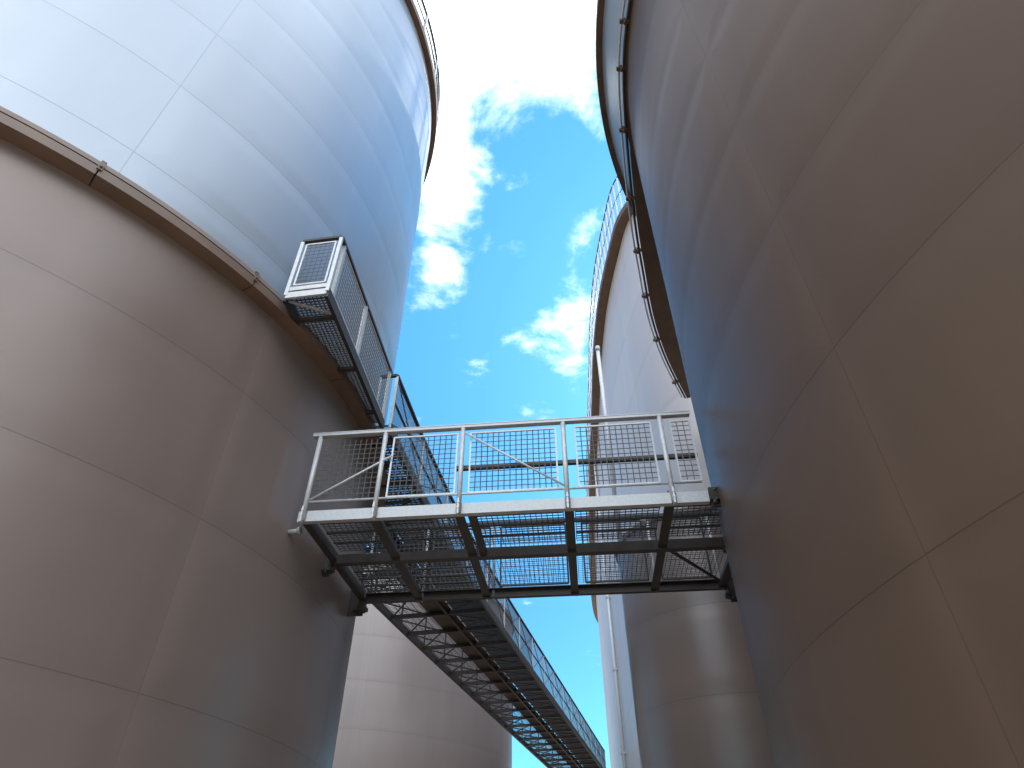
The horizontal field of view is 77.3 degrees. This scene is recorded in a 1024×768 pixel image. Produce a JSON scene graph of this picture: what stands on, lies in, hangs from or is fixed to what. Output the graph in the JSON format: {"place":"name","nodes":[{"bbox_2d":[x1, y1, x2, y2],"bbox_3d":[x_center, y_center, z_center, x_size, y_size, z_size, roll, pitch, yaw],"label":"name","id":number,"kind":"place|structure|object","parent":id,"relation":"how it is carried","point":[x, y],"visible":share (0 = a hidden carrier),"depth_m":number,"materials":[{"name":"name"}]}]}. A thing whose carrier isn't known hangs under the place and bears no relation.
{"place":"outdoors","nodes":[
{"label":"outdoors","id":0,"kind":"place"},
{"bbox_2d":[0,0,439,767],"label":"storage tank","id":1,"kind":"object","parent":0,"point":[180,180],"visible":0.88,"depth_m":7.02,"materials":[{"name":"white metal"}]},
{"bbox_2d":[282,235,392,428],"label":"tank platform","id":2,"kind":"structure","parent":1,"relation":"attached to","point":[353,367],"depth_m":8.74,"materials":[{"name":"metal"}]},
{"bbox_2d":[361,374,605,767],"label":"elevated walkway","id":3,"kind":"structure","parent":1,"relation":"attached to","point":[482,620],"depth_m":19.08,"materials":[{"name":"metal"}]},
{"bbox_2d":[332,564,513,767],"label":"storage tank","id":4,"kind":"object","parent":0,"point":[407,703],"visible":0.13,"depth_m":28.14,"materials":[{"name":"white metal"}]},
{"bbox_2d":[367,0,625,767],"label":"sky","id":5,"kind":"structure","parent":0,"point":[521,176],"materials":[{"name":"blue"}]},
{"bbox_2d":[586,177,710,767],"bbox_3d":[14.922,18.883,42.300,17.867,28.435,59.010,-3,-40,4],"label":"storage tank","id":6,"kind":"object","parent":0,"point":[636,377],"visible":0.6,"depth_m":29.30,"materials":[{"name":"white metal"}]},
{"bbox_2d":[615,506,775,767],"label":"storage tank","id":7,"kind":"object","parent":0,"point":[697,702],"visible":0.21,"depth_m":11.93,"materials":[{"name":"white metal"}]},
{"bbox_2d":[595,345,621,537],"bbox_3d":[2.620,1.445,17.488,0.146,6.720,0.150,0,-40,0],"label":"vent pipe","id":8,"kind":"object","parent":7,"relation":"on","point":[597,350],"visible":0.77,"depth_m":17.97,"materials":[{"name":"metal"}]},
{"bbox_2d":[595,0,1023,767],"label":"storage tank","id":9,"kind":"object","parent":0,"point":[825,200],"visible":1,"depth_m":4.23,"materials":[{"name":"white metal"}]},
{"bbox_2d":[297,410,736,616],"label":"walkway bridge","id":10,"kind":"structure","parent":9,"relation":"attached to","point":[570,549],"depth_m":7.99,"materials":[{"name":"metal"}]}
]}

